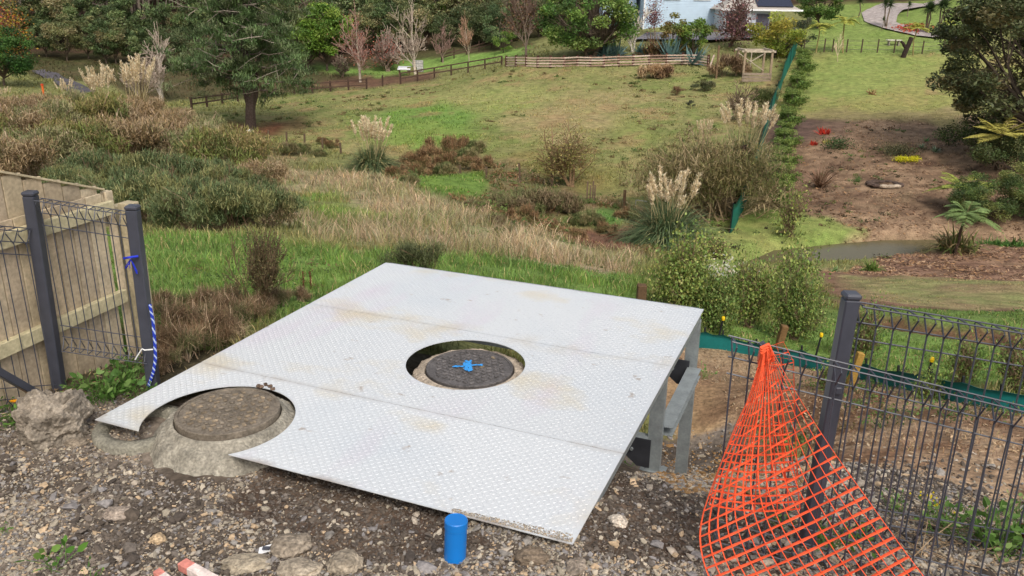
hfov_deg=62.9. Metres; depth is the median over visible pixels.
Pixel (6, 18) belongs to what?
bare tree
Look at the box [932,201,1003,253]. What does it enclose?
tree fern
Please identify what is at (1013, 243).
clivia clump
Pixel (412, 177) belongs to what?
green rush clump
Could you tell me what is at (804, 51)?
hedge shrub
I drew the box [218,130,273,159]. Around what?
dry scrub bush
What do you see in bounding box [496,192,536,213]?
bramble bush
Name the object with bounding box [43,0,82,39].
wood tree
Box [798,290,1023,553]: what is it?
fence
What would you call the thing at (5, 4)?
wood tree
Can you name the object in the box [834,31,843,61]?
bare tree
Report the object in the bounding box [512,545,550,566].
rock
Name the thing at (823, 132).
red bromeliad
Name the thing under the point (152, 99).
dry scrub bush
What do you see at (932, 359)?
capped stake
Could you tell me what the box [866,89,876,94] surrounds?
twig pile
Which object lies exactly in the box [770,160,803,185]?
hedge shrub
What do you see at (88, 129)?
dry scrub bush
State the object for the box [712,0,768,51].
bare tree
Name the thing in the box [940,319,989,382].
leafy shrub
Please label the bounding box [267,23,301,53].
wood tree
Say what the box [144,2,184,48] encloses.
wood tree
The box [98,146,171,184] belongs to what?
gorse bush
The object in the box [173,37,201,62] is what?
wood tree
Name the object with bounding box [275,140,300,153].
bramble bush
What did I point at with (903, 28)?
red flower bed
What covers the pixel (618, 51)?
agave
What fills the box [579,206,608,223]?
green rush clump
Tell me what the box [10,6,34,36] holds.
wood tree
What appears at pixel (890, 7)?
cabbage tree
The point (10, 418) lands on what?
weed
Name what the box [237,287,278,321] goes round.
dead grass clump
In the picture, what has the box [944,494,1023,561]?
weed
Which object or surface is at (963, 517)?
weed
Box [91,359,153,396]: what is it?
weed
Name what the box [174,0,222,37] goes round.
wood tree
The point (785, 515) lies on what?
weed
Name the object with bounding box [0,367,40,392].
fallen post
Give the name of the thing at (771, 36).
tree
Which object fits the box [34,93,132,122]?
dry scrub bush
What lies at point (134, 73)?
pampas grass
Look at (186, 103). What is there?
paddock grass
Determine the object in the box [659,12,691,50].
tree
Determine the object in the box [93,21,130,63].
wood tree
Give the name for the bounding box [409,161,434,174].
brown rush clump
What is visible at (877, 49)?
wire fence
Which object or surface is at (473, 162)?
brown rush clump
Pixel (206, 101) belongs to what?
post and rail fence
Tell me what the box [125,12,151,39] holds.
wood tree
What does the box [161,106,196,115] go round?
dry scrub bush
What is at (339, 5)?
wood tree
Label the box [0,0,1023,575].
ground
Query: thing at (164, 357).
dead grass clump
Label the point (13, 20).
bare tree
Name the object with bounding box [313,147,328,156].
green rush clump
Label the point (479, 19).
wood tree
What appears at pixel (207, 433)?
manhole
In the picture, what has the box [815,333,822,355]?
capped stake
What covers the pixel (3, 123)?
dry scrub bush
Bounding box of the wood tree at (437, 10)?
[415,0,455,34]
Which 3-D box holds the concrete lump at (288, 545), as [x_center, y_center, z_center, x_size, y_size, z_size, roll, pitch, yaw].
[-1.045,1.215,3.957,0.203,0.078,0.167,-7,21,-22]
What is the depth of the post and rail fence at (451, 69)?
90.43 m
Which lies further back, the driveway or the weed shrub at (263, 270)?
the driveway
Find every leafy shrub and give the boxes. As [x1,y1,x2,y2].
[635,212,726,313]
[687,260,749,335]
[695,231,737,259]
[719,231,779,331]
[759,237,835,345]
[765,231,834,294]
[809,355,849,391]
[850,288,895,360]
[905,357,947,400]
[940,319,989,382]
[984,310,1023,392]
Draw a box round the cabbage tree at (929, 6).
[920,0,938,32]
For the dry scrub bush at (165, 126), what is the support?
on the ground at (836, 114)
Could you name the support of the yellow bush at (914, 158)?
on the ground at (836, 114)
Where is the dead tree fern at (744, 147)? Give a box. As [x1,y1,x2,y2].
[734,144,754,203]
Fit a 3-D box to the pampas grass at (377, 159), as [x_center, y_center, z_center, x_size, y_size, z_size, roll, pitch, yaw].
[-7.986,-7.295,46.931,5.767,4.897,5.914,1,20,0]
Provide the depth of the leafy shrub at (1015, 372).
8.04 m
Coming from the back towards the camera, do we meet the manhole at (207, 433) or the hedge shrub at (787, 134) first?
the hedge shrub at (787, 134)
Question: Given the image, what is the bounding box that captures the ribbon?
[123,255,137,273]
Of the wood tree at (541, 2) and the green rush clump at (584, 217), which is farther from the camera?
the wood tree at (541, 2)
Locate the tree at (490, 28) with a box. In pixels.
[482,3,517,45]
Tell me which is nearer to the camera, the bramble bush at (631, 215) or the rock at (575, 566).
the rock at (575, 566)
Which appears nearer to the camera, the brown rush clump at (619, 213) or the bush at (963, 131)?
the brown rush clump at (619, 213)
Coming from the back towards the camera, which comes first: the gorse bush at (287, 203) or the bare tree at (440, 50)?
the bare tree at (440, 50)
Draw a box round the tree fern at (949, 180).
[922,171,999,204]
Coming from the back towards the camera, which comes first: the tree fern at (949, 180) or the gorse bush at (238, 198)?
the tree fern at (949, 180)
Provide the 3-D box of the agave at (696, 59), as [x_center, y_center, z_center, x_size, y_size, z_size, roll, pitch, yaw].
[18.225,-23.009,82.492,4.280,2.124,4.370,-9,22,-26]
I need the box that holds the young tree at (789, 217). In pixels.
[769,177,813,242]
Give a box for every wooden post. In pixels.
[623,190,625,206]
[636,283,646,299]
[715,45,719,78]
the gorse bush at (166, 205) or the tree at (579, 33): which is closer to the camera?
the gorse bush at (166, 205)
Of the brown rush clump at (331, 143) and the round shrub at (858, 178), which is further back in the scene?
the brown rush clump at (331, 143)
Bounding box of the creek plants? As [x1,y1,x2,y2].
[385,156,666,254]
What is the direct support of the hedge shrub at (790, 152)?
on the ground at (836, 114)
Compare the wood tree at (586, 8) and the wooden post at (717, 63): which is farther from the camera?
the wood tree at (586, 8)
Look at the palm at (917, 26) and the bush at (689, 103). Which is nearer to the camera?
the bush at (689, 103)
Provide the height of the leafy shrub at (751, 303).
1.753 m
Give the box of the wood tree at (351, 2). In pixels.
[337,0,375,41]
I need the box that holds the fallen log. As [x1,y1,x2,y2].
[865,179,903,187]
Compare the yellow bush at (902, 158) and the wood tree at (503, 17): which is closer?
the yellow bush at (902, 158)
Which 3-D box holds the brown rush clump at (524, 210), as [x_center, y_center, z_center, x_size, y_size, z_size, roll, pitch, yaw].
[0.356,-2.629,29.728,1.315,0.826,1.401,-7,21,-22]
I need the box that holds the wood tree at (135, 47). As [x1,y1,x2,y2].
[126,24,159,63]
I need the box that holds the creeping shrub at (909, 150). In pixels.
[858,138,938,158]
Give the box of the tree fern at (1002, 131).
[963,117,1023,170]
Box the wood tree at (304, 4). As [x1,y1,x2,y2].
[286,0,320,50]
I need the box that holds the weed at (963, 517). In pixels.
[913,496,985,539]
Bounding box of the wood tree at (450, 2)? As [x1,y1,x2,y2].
[444,0,489,34]
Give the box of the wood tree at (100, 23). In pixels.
[81,18,121,62]
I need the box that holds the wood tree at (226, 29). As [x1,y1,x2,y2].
[204,2,261,48]
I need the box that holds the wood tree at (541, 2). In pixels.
[524,0,560,36]
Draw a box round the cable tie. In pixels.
[134,349,152,359]
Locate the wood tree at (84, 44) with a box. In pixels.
[65,15,99,58]
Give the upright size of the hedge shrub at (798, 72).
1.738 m
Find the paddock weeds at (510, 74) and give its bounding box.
[222,60,783,203]
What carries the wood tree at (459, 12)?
on the ground at (836, 114)
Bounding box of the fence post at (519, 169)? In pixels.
[518,163,520,181]
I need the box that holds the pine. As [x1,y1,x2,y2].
[139,0,319,129]
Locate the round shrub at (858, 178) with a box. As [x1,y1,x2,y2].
[852,175,863,182]
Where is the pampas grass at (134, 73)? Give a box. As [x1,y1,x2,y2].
[99,52,157,112]
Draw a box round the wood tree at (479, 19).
[471,0,512,40]
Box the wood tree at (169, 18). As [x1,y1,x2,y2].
[165,4,198,48]
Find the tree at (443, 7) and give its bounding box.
[433,1,464,31]
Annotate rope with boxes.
[147,304,156,386]
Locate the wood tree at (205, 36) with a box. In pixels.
[194,17,218,47]
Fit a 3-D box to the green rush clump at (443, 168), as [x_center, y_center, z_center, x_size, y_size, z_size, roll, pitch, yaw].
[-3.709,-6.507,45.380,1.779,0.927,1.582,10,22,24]
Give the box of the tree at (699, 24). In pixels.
[676,16,712,52]
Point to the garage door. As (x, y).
(760, 17)
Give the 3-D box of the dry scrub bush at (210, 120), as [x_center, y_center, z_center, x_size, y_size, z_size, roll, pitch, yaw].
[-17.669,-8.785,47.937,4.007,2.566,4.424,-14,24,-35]
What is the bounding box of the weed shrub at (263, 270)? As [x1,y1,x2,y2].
[213,215,302,303]
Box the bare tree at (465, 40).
[457,10,473,60]
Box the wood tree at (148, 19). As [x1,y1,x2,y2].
[138,9,166,41]
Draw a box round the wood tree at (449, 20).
[426,12,459,48]
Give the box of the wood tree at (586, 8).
[573,0,595,19]
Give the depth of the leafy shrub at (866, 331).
10.87 m
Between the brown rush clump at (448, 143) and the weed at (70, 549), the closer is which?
the weed at (70, 549)
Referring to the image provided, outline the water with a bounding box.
[750,240,1023,262]
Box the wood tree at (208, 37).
[197,34,214,55]
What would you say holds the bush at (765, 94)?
on the ground at (836, 114)
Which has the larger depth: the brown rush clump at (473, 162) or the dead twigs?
the brown rush clump at (473, 162)
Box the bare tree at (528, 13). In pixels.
[494,0,544,54]
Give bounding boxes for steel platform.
[95,263,703,544]
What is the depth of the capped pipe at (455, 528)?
3.81 m
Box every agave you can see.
[589,39,620,58]
[598,39,636,55]
[632,40,647,54]
[651,34,689,59]
[673,45,715,65]
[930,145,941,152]
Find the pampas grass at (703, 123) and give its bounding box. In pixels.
[688,119,714,153]
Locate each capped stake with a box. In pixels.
[718,316,724,334]
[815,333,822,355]
[927,357,934,373]
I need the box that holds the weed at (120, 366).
[105,348,142,376]
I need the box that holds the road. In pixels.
[33,69,93,92]
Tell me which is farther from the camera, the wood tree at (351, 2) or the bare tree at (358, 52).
the wood tree at (351, 2)
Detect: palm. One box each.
[806,20,833,52]
[824,16,859,52]
[904,22,929,55]
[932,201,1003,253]
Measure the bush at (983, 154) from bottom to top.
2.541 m
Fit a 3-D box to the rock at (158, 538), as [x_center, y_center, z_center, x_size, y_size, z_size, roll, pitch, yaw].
[-1.709,1.206,4.037,0.086,0.048,0.073,16,25,37]
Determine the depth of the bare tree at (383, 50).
101.78 m
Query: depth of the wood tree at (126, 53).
102.65 m
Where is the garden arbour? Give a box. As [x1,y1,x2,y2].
[735,47,775,81]
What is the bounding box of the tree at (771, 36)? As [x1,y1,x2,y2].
[745,11,807,57]
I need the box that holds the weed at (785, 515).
[760,507,794,530]
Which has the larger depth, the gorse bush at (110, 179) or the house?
the house
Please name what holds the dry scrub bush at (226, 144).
on the ground at (836, 114)
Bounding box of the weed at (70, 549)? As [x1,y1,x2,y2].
[13,535,87,572]
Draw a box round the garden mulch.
[757,119,1023,279]
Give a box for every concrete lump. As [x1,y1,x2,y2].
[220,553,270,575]
[270,532,311,558]
[276,557,322,575]
[326,549,363,575]
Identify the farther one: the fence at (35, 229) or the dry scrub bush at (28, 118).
the dry scrub bush at (28, 118)
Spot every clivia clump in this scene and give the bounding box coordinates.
[974,235,990,244]
[983,237,1007,246]
[1002,236,1023,247]
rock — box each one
[63,437,89,447]
[102,506,136,521]
[150,532,166,544]
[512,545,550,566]
[566,557,585,575]
[608,514,627,527]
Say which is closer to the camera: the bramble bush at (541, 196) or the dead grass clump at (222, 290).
the dead grass clump at (222, 290)
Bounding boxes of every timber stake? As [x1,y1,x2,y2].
[774,324,788,349]
[845,351,864,387]
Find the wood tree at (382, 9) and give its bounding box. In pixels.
[369,0,409,43]
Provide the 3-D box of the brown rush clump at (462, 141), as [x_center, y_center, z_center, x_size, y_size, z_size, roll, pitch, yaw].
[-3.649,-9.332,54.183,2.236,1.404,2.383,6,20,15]
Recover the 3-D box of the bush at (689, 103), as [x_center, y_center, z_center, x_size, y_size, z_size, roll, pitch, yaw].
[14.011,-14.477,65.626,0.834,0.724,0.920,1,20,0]
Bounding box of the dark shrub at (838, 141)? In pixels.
[818,133,856,150]
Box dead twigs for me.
[849,486,1023,575]
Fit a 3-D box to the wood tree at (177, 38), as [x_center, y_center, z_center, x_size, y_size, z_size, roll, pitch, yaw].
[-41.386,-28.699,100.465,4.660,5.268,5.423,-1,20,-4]
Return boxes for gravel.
[0,389,1023,575]
[648,398,836,496]
[666,446,1023,575]
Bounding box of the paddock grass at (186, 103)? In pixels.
[0,17,1022,182]
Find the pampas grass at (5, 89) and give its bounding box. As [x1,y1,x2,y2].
[0,86,10,101]
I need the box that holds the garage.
[710,0,802,30]
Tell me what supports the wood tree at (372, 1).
on the ground at (836, 114)
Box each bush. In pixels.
[0,94,36,113]
[0,104,58,139]
[0,110,22,140]
[0,123,100,176]
[0,131,59,179]
[4,90,70,107]
[5,97,91,128]
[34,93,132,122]
[34,114,134,163]
[37,160,91,181]
[41,163,112,190]
[44,89,87,104]
[53,146,123,180]
[70,159,151,203]
[72,108,164,159]
[84,91,136,107]
[93,94,167,122]
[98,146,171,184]
[111,167,187,222]
[123,92,167,112]
[125,112,198,155]
[131,108,196,151]
[139,147,222,186]
[141,170,254,230]
[148,119,244,162]
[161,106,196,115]
[170,122,285,168]
[178,154,271,190]
[178,175,276,230]
[188,110,236,131]
[201,113,232,128]
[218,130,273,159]
[221,169,280,194]
[227,178,310,227]
[232,156,290,184]
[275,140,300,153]
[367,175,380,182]
[378,236,446,268]
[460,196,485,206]
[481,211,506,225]
[485,190,511,203]
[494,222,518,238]
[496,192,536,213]
[509,183,561,214]
[524,118,600,186]
[536,186,578,211]
[553,194,586,214]
[615,122,800,223]
[627,205,650,220]
[671,86,683,94]
[686,99,695,107]
[690,80,716,90]
[725,79,761,120]
[746,85,784,107]
[892,154,909,161]
[905,155,921,162]
[932,118,1023,151]
[946,170,1023,222]
[968,134,1023,172]
[996,161,1023,216]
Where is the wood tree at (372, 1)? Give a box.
[359,0,396,26]
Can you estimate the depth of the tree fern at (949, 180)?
39.07 m
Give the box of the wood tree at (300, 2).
[284,0,339,17]
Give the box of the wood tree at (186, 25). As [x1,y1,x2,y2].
[173,2,212,42]
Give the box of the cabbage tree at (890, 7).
[880,0,897,26]
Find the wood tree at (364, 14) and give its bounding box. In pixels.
[348,3,386,54]
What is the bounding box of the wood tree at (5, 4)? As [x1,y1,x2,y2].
[0,0,27,32]
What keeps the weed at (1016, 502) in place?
on the ground at (836, 114)
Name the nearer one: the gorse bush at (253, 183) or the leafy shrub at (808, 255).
the leafy shrub at (808, 255)
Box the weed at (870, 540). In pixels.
[845,516,882,557]
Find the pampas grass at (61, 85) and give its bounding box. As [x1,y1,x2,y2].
[54,77,73,92]
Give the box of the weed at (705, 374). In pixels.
[700,361,717,378]
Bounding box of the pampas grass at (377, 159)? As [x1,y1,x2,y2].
[330,115,408,174]
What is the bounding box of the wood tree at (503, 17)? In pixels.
[493,0,531,41]
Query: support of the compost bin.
on the ground at (836, 114)
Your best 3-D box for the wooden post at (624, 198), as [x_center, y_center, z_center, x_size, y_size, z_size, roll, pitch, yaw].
[5.474,-4.277,40.760,0.130,1.024,0.130,1,20,0]
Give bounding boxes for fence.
[0,170,156,411]
[0,190,160,411]
[189,92,238,108]
[293,78,367,94]
[400,56,502,83]
[441,41,491,61]
[505,53,709,67]
[699,327,1023,413]
[729,43,796,232]
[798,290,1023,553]
[803,38,945,53]
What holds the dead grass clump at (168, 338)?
on the ground at (836, 114)
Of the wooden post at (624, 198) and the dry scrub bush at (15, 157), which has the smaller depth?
the dry scrub bush at (15, 157)
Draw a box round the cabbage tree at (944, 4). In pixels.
[934,0,953,27]
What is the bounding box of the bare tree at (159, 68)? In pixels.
[127,21,175,100]
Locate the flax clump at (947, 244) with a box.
[922,219,996,255]
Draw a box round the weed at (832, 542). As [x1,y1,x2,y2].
[789,516,863,551]
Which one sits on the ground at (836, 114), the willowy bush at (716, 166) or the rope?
the willowy bush at (716, 166)
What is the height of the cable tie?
0.083 m
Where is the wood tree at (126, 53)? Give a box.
[116,29,142,60]
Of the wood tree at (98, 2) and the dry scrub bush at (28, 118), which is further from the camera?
the wood tree at (98, 2)
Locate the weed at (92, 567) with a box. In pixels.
[81,556,103,575]
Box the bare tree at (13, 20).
[0,0,38,55]
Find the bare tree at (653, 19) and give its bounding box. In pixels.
[641,0,667,34]
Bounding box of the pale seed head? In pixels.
[705,252,759,277]
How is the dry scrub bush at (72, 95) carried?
on the ground at (836, 114)
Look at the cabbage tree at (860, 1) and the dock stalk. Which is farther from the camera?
the cabbage tree at (860, 1)
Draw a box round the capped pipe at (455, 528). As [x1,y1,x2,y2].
[444,513,467,563]
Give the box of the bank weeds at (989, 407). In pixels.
[109,205,1023,465]
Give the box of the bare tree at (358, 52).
[331,4,373,81]
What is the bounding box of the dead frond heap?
[637,62,675,78]
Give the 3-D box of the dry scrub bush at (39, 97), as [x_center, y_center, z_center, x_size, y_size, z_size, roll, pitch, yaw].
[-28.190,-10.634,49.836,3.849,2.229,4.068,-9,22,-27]
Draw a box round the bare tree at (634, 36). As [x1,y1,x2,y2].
[618,2,657,52]
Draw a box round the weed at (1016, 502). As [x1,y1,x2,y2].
[989,490,1023,522]
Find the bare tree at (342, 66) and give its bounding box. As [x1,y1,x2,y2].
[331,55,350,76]
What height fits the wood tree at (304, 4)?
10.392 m
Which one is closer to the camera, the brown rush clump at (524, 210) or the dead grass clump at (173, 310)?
the dead grass clump at (173, 310)
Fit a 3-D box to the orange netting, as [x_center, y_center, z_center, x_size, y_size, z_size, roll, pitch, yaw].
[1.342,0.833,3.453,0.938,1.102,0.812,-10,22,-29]
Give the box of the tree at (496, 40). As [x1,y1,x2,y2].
[492,30,516,52]
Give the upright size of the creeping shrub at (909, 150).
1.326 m
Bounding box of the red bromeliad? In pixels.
[817,127,831,134]
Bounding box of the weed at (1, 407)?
[0,396,13,412]
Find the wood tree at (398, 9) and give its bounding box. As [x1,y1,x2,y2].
[382,0,433,41]
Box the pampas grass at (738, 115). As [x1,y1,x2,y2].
[695,98,782,176]
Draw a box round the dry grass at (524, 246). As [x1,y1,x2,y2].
[0,93,660,273]
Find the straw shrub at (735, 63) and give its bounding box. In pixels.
[705,50,754,75]
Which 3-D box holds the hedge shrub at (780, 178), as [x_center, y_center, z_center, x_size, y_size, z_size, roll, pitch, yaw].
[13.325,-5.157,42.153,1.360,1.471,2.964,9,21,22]
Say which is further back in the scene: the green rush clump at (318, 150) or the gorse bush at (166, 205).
the green rush clump at (318, 150)
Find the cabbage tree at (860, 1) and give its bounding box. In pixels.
[856,0,865,17]
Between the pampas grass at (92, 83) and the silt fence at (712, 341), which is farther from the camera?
the pampas grass at (92, 83)
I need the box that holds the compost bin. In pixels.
[407,67,416,74]
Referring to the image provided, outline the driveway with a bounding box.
[636,29,768,39]
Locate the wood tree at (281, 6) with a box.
[258,0,297,39]
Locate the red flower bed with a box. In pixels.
[886,22,935,34]
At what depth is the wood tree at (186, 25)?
110.45 m
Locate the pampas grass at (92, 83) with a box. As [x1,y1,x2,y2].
[78,64,113,93]
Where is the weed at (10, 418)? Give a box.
[0,403,16,429]
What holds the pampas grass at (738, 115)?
on the ground at (836, 114)
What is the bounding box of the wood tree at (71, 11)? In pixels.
[61,0,104,42]
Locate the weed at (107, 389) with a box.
[69,368,146,405]
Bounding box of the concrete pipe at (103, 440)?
[91,404,177,455]
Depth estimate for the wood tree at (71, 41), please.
101.32 m
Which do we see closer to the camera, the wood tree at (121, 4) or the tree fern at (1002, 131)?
the tree fern at (1002, 131)
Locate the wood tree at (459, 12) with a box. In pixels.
[449,1,485,45]
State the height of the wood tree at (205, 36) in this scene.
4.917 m
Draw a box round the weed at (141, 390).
[124,381,156,398]
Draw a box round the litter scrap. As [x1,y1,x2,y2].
[258,544,270,553]
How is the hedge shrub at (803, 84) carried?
on the ground at (836, 114)
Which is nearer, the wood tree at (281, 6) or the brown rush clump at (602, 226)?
the brown rush clump at (602, 226)
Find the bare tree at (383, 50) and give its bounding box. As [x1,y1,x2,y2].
[368,27,403,71]
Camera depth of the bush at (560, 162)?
44.31 m
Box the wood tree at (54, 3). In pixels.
[21,0,80,40]
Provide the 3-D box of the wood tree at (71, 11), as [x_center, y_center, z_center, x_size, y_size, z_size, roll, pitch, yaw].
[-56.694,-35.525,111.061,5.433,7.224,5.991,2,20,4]
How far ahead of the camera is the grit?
3.98 m
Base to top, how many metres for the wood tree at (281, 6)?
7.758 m
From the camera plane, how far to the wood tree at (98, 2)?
111.55 m
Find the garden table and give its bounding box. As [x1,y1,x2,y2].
[397,66,410,75]
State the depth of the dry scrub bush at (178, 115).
46.28 m
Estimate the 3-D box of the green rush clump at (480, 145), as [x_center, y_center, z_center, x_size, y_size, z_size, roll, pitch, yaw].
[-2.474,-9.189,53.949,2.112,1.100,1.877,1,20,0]
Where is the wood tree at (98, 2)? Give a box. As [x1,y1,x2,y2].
[83,0,127,24]
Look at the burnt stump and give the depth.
81.96 m
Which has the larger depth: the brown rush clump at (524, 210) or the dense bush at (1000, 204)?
the dense bush at (1000, 204)
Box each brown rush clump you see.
[316,136,327,143]
[324,139,339,146]
[384,164,408,175]
[393,149,426,169]
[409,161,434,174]
[412,142,443,166]
[423,133,458,155]
[431,149,462,166]
[439,134,470,150]
[459,154,485,170]
[474,154,493,167]
[503,202,540,223]
[540,219,562,230]
[569,228,587,239]
[596,219,619,234]
[611,206,630,217]
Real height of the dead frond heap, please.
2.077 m
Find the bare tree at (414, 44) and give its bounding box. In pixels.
[380,0,427,74]
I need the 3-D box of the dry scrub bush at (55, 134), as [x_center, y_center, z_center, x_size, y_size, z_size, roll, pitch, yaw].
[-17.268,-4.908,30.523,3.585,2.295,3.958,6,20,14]
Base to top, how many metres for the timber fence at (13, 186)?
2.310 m
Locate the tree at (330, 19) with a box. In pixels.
[298,2,355,70]
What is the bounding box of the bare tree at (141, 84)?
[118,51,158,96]
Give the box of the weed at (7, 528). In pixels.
[0,521,13,533]
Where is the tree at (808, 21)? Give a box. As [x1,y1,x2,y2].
[789,17,817,47]
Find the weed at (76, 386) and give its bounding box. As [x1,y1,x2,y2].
[60,369,95,391]
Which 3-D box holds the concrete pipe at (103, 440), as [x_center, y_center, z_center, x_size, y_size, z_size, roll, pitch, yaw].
[-2.220,1.003,5.063,0.540,0.412,0.540,1,20,0]
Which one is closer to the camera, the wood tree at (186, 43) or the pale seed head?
the pale seed head
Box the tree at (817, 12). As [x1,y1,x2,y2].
[792,0,844,28]
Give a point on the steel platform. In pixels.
(550, 437)
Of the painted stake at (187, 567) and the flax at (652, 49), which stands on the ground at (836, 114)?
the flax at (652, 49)
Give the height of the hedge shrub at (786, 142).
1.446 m
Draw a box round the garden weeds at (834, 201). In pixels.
[703,121,1023,258]
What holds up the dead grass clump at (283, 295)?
on the ground at (836, 114)
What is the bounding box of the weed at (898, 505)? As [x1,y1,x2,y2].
[881,488,907,515]
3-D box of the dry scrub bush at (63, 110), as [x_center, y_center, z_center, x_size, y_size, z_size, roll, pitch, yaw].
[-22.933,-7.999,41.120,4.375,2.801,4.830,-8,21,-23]
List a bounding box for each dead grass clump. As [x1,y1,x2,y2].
[140,315,209,364]
[151,288,180,312]
[153,287,213,336]
[157,343,182,374]
[172,280,221,314]
[184,294,252,352]
[203,286,260,330]
[208,280,247,302]
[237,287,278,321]
[269,284,293,306]
[291,284,311,301]
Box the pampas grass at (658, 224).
[599,164,740,255]
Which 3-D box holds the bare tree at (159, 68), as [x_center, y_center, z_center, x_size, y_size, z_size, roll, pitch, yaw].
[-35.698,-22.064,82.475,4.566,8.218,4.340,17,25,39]
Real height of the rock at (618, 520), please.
0.058 m
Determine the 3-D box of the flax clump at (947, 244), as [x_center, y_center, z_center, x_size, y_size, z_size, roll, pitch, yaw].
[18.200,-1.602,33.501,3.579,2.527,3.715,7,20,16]
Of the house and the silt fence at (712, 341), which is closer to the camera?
the silt fence at (712, 341)
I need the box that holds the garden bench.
[886,39,901,45]
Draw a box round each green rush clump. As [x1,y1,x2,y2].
[297,141,312,153]
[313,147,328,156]
[397,171,420,183]
[430,160,457,175]
[450,146,480,160]
[463,138,487,152]
[566,211,589,224]
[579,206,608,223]
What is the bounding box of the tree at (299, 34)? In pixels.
[285,11,329,68]
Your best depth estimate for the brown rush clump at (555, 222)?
29.22 m
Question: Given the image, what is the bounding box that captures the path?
[862,0,940,36]
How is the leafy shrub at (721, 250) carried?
on the ground at (836, 114)
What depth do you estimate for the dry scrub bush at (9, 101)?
47.37 m
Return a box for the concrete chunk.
[11,389,94,451]
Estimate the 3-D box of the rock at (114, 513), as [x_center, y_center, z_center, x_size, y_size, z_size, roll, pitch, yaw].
[-1.986,1.135,4.233,0.167,0.050,0.128,1,20,0]
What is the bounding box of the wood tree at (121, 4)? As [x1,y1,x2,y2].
[102,0,145,47]
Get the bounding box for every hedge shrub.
[764,170,790,193]
[767,178,800,205]
[768,152,792,172]
[770,136,794,154]
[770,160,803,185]
[773,145,803,167]
[774,120,795,137]
[776,127,804,147]
[777,104,798,120]
[780,107,806,125]
[782,86,802,102]
[785,88,809,107]
[788,68,807,83]
[789,73,814,90]
[795,47,812,58]
[796,53,812,66]
[797,58,819,72]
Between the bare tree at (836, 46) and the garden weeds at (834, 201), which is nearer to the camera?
the garden weeds at (834, 201)
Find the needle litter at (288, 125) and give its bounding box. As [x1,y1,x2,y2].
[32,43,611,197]
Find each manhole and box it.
[150,383,295,476]
[412,348,524,389]
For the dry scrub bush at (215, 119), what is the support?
on the ground at (836, 114)
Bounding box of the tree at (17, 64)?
[0,25,37,85]
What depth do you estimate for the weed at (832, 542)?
4.02 m
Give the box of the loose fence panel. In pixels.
[712,335,1023,575]
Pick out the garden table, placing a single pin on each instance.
(402, 68)
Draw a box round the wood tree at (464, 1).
[457,0,495,23]
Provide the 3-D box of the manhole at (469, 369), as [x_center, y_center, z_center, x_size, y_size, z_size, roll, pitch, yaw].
[-0.302,1.166,6.047,0.846,1.326,0.836,1,20,0]
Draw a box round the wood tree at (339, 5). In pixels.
[317,0,352,24]
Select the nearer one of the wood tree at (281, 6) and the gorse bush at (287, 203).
the gorse bush at (287, 203)
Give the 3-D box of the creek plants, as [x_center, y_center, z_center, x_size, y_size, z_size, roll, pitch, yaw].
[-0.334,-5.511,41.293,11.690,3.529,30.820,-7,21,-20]
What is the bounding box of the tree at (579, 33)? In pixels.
[532,0,639,59]
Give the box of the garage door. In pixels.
[756,14,769,29]
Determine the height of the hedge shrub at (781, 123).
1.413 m
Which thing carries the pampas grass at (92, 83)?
on the ground at (836, 114)
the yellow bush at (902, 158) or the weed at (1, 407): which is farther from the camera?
the yellow bush at (902, 158)
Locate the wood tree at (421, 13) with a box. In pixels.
[384,0,433,53]
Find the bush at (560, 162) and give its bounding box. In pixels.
[524,118,600,186]
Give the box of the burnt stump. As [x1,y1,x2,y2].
[900,37,912,57]
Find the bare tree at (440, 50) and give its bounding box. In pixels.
[431,21,455,62]
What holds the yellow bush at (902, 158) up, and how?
on the ground at (836, 114)
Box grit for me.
[452,508,572,541]
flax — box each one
[631,30,665,57]
[800,164,840,187]
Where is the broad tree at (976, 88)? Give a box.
[925,0,1023,137]
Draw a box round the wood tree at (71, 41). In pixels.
[40,13,82,60]
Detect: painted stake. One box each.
[153,568,169,575]
[178,558,217,575]
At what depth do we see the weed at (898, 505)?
4.44 m
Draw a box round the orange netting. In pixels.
[699,342,923,575]
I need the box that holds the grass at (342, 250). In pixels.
[68,116,1023,460]
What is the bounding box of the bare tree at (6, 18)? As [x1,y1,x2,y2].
[0,1,22,41]
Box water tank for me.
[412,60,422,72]
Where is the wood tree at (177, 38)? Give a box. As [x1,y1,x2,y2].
[145,27,189,67]
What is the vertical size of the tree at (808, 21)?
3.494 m
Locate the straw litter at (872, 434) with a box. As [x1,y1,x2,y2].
[50,348,1023,470]
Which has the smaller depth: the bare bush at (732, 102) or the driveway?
the bare bush at (732, 102)
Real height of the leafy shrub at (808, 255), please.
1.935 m
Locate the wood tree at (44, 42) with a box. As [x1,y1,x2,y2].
[24,18,60,56]
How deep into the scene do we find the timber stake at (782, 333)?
10.83 m
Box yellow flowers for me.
[909,491,954,512]
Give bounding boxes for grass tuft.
[827,264,839,271]
[857,256,885,270]
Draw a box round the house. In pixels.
[599,0,721,28]
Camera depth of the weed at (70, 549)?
3.83 m
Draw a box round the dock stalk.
[300,270,305,288]
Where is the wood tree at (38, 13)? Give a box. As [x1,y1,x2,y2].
[11,0,52,36]
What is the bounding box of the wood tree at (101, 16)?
[80,9,109,40]
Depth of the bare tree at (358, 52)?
93.81 m

